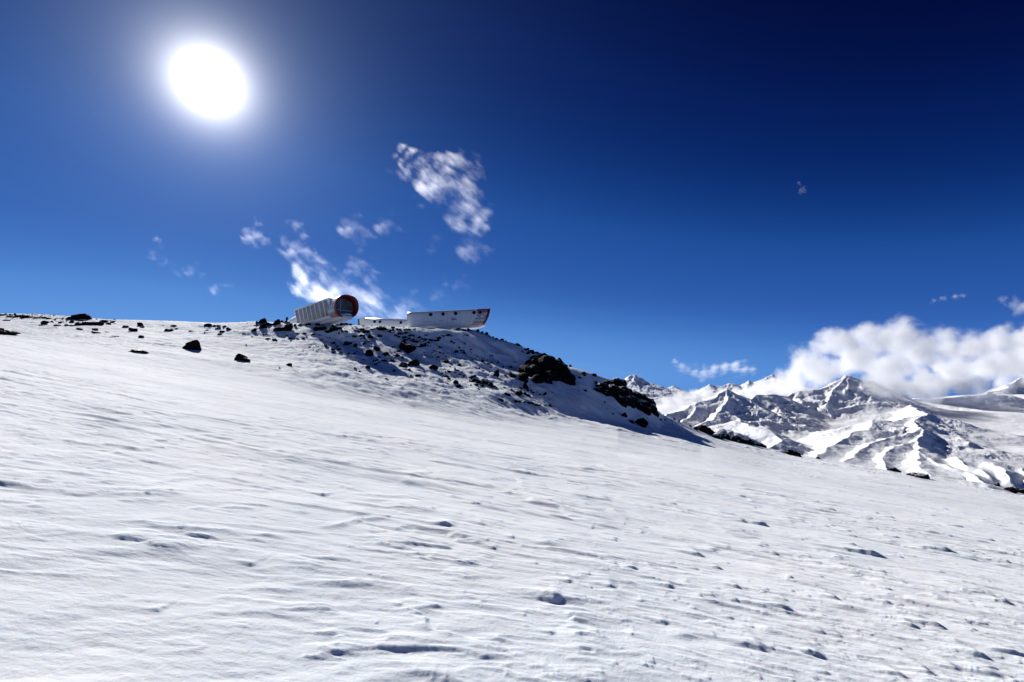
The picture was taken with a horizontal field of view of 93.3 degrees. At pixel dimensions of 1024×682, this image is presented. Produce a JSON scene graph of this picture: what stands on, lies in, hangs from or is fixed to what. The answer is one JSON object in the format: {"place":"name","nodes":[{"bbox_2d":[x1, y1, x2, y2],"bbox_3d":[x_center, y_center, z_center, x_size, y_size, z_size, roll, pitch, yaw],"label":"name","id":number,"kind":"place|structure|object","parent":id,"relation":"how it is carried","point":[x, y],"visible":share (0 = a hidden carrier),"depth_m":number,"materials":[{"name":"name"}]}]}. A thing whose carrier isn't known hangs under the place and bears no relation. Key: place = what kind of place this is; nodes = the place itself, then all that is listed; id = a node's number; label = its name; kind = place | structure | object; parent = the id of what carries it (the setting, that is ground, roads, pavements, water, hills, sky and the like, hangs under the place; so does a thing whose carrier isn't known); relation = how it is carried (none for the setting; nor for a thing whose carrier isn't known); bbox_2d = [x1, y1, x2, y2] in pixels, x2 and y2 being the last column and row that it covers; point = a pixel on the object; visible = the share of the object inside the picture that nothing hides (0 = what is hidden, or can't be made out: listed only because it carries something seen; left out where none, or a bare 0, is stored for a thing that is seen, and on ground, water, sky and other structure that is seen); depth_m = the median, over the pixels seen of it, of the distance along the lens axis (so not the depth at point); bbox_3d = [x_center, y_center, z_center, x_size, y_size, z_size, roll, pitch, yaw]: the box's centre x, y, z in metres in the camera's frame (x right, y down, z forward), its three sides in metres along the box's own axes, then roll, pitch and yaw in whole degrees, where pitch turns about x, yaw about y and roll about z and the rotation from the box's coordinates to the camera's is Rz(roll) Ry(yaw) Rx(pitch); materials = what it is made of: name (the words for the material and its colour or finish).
{"place":"outdoors","nodes":[
{"label":"outdoors","id":0,"kind":"place"},
{"bbox_2d":[0,313,1023,681],"bbox_3d":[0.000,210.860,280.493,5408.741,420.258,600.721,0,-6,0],"label":"ground","id":1,"kind":"structure","parent":0,"point":[210,511],"depth_m":6.39,"materials":[{"name":"white snow"}]},
{"bbox_2d":[0,330,20,334],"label":"boulder","id":2,"kind":"object","parent":1,"relation":"on","point":[4,332],"visible":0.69,"depth_m":62.93,"materials":[{"name":"black stone"}]},
{"bbox_2d":[71,313,91,319],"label":"boulder","id":3,"kind":"object","parent":1,"relation":"on","point":[83,316],"visible":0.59,"depth_m":103.57,"materials":[{"name":"black stone"}]},
{"bbox_2d":[82,321,103,324],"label":"boulder","id":4,"kind":"object","parent":1,"relation":"on","point":[93,323],"visible":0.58,"depth_m":92.25,"materials":[{"name":"black stone"}]},
{"bbox_2d":[128,327,137,331],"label":"boulder","id":5,"kind":"object","parent":1,"relation":"on","point":[133,329],"visible":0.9,"depth_m":82.99,"materials":[{"name":"black stone"}]},
{"bbox_2d":[129,349,147,352],"bbox_3d":[-40.825,1.178,52.891,1.751,0.670,1.481,2,-6,-17],"label":"boulder","id":6,"kind":"object","parent":1,"relation":"on","point":[137,350],"visible":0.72,"depth_m":52.65,"materials":[{"name":"black stone"}]},
{"bbox_2d":[182,340,201,349],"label":"boulder","id":7,"kind":"object","parent":1,"relation":"on","point":[193,345],"visible":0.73,"depth_m":67.82,"materials":[{"name":"black stone"}]},
{"bbox_2d":[234,353,249,361],"bbox_3d":[-33.646,2.197,60.349,1.806,1.374,1.339,3,-7,-28],"label":"boulder","id":8,"kind":"object","parent":1,"relation":"on","point":[240,357],"visible":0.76,"depth_m":60.14,"materials":[{"name":"black stone"}]},
{"bbox_2d":[258,318,266,323],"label":"boulder","id":9,"kind":"object","parent":1,"relation":"on","point":[263,320],"visible":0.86,"depth_m":99.49,"materials":[{"name":"black stone"}]},
{"bbox_2d":[259,323,266,328],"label":"boulder","id":10,"kind":"object","parent":1,"relation":"on","point":[263,326],"visible":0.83,"depth_m":94.97,"materials":[{"name":"black stone"}]},
{"bbox_2d":[273,319,280,324],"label":"boulder","id":11,"kind":"object","parent":1,"relation":"on","point":[277,322],"visible":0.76,"depth_m":97.26,"materials":[{"name":"black stone"}]},
{"bbox_2d":[273,327,283,330],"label":"boulder","id":12,"kind":"object","parent":1,"relation":"on","point":[278,329],"visible":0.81,"depth_m":92.62,"materials":[{"name":"black stone"}]},
{"bbox_2d":[283,324,292,330],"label":"boulder","id":13,"kind":"object","parent":1,"relation":"on","point":[288,327],"visible":0.95,"depth_m":92.32,"materials":[{"name":"black stone"}]},
{"bbox_2d":[318,326,326,330],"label":"boulder","id":14,"kind":"object","parent":1,"relation":"on","point":[321,328],"visible":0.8,"depth_m":92.44,"materials":[{"name":"black stone"}]},
{"bbox_2d":[288,295,358,324],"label":"hut","id":15,"kind":"object","parent":1,"relation":"on","point":[336,310],"visible":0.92,"depth_m":93.15,"materials":[{"name":"metal"}]},
{"bbox_2d":[295,310,299,322],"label":"window","id":16,"kind":"structure","parent":15,"relation":"in","point":[297,313],"depth_m":104.62,"materials":[{"name":"grey glass"}]},
{"bbox_2d":[299,308,303,322],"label":"window","id":17,"kind":"structure","parent":15,"relation":"in","point":[300,310],"depth_m":103.05,"materials":[{"name":"grey glass"}]},
{"bbox_2d":[303,307,307,321],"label":"window","id":18,"kind":"structure","parent":15,"relation":"in","point":[304,309],"depth_m":101.48,"materials":[{"name":"grey glass"}]},
{"bbox_2d":[307,306,311,320],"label":"window","id":19,"kind":"structure","parent":15,"relation":"in","point":[308,307],"depth_m":99.90,"materials":[{"name":"grey glass"}]},
{"bbox_2d":[311,304,315,319],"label":"window","id":20,"kind":"structure","parent":15,"relation":"in","point":[312,306],"depth_m":98.33,"materials":[{"name":"grey glass"}]},
{"bbox_2d":[315,303,320,318],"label":"window","id":21,"kind":"structure","parent":15,"relation":"in","point":[316,305],"depth_m":96.72,"materials":[{"name":"grey glass"}]},
{"bbox_2d":[319,301,324,316],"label":"window","id":22,"kind":"structure","parent":15,"relation":"in","point":[320,303],"depth_m":95.17,"materials":[{"name":"grey glass"}]},
{"bbox_2d":[324,300,328,315],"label":"window","id":23,"kind":"structure","parent":15,"relation":"in","point":[325,302],"depth_m":93.69,"materials":[{"name":"grey glass"}]},
{"bbox_2d":[329,325,337,330],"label":"boulder","id":24,"kind":"object","parent":1,"relation":"on","point":[333,328],"visible":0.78,"depth_m":91.84,"materials":[{"name":"black stone"}]},
{"bbox_2d":[0,313,690,430],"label":"gravel","id":25,"kind":"structure","parent":1,"relation":"on","point":[376,357],"depth_m":85.59,"materials":[{"name":"black stone"}]},
{"bbox_2d":[365,349,373,355],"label":"boulder","id":26,"kind":"object","parent":1,"relation":"on","point":[369,352],"visible":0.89,"depth_m":78.37,"materials":[{"name":"black stone"}]},
{"bbox_2d":[376,326,386,329],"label":"boulder","id":27,"kind":"object","parent":1,"relation":"on","point":[381,328],"visible":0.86,"depth_m":92.90,"materials":[{"name":"black stone"}]},
{"bbox_2d":[358,317,406,326],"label":"hut","id":28,"kind":"object","parent":1,"relation":"on","point":[386,322],"visible":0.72,"depth_m":113.70,"materials":[{"name":"white metal"}]},
{"bbox_2d":[399,362,409,366],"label":"boulder","id":29,"kind":"object","parent":1,"relation":"on","point":[402,364],"visible":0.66,"depth_m":75.43,"materials":[{"name":"black stone"}]},
{"bbox_2d":[399,342,415,353],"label":"boulder","id":30,"kind":"object","parent":1,"relation":"on","point":[407,347],"visible":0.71,"depth_m":85.30,"materials":[{"name":"black stone"}]},
{"bbox_2d":[407,359,419,365],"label":"boulder","id":31,"kind":"object","parent":1,"relation":"on","point":[415,362],"visible":0.8,"depth_m":76.28,"materials":[{"name":"black stone"}]},
{"bbox_2d":[429,364,438,370],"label":"boulder","id":32,"kind":"object","parent":1,"relation":"on","point":[434,367],"visible":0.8,"depth_m":75.31,"materials":[{"name":"black stone"}]},
{"bbox_2d":[407,308,489,328],"bbox_3d":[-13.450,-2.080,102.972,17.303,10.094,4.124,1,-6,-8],"label":"hut","id":33,"kind":"object","parent":1,"relation":"on","point":[470,319],"visible":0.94,"depth_m":101.49,"materials":[{"name":"white metal"}]},
{"bbox_2d":[493,369,499,376],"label":"boulder","id":34,"kind":"object","parent":1,"relation":"on","point":[496,373],"visible":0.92,"depth_m":74.83,"materials":[{"name":"black stone"}]},
{"bbox_2d":[515,390,522,395],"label":"boulder","id":35,"kind":"object","parent":1,"relation":"on","point":[519,393],"visible":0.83,"depth_m":66.30,"materials":[{"name":"black stone"}]},
{"bbox_2d":[517,353,575,385],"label":"rock outcrop","id":36,"kind":"structure","parent":1,"relation":"on","point":[542,368],"depth_m":80.17,"materials":[{"name":"black stone"}]},
{"bbox_2d":[557,357,567,366],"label":"boulder","id":37,"kind":"object","parent":1,"relation":"on","point":[559,360],"visible":0.36,"depth_m":85.05,"materials":[{"name":"black stone"}]},
{"bbox_2d":[593,377,658,416],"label":"rock outcrop","id":38,"kind":"structure","parent":1,"relation":"on","point":[619,391],"depth_m":84.22,"materials":[{"name":"black stone"}]},
{"bbox_2d":[635,418,647,427],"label":"boulder","id":39,"kind":"object","parent":1,"relation":"on","point":[642,422],"visible":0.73,"depth_m":76.41,"materials":[{"name":"black stone"}]},
{"bbox_2d":[695,425,715,434],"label":"outcrop","id":40,"kind":"object","parent":1,"relation":"on","point":[706,429],"visible":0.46,"depth_m":106.69,"materials":[{"name":"black stone"}]},
{"bbox_2d":[712,428,766,447],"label":"outcrop","id":41,"kind":"object","parent":1,"relation":"on","point":[723,434],"visible":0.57,"depth_m":111.70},
{"bbox_2d":[780,449,801,456],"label":"boulder","id":42,"kind":"object","parent":1,"relation":"on","point":[791,452],"visible":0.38,"depth_m":109.59,"materials":[{"name":"black stone"}]},
{"bbox_2d":[887,467,901,471],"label":"boulder","id":43,"kind":"object","parent":1,"relation":"on","point":[894,469],"visible":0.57,"depth_m":105.31,"materials":[{"name":"black stone"}]},
{"bbox_2d":[906,472,929,478],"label":"boulder","id":44,"kind":"object","parent":1,"relation":"on","point":[920,475],"visible":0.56,"depth_m":80.34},
{"bbox_2d":[1003,486,1018,493],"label":"boulder","id":45,"kind":"object","parent":1,"relation":"on","point":[1013,489],"visible":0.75,"depth_m":105.56,"materials":[{"name":"black stone"}]},
{"bbox_2d":[0,0,1023,398],"label":"sky","id":46,"kind":"structure","parent":0,"point":[689,196],"materials":[{"name":"blue"}]},
{"bbox_2d":[656,406,683,411],"bbox_3d":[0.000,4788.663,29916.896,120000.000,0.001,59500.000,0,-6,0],"label":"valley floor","id":47,"kind":"structure","parent":0,"point":[666,408],"depth_m":46631.42,"materials":[{"name":"white snow"}]},
{"bbox_2d":[625,374,812,405],"bbox_3d":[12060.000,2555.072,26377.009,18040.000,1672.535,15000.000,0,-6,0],"label":"mountains","id":48,"kind":"structure","parent":0,"point":[677,396],"depth_m":26443.44,"materials":[{"name":"white snow"}]},
{"bbox_2d":[660,375,1023,488],"bbox_3d":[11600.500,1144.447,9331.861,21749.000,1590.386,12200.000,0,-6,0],"label":"mountains","id":49,"kind":"structure","parent":0,"point":[973,438],"depth_m":5784.72,"materials":[{"name":"white snow"}]}
]}

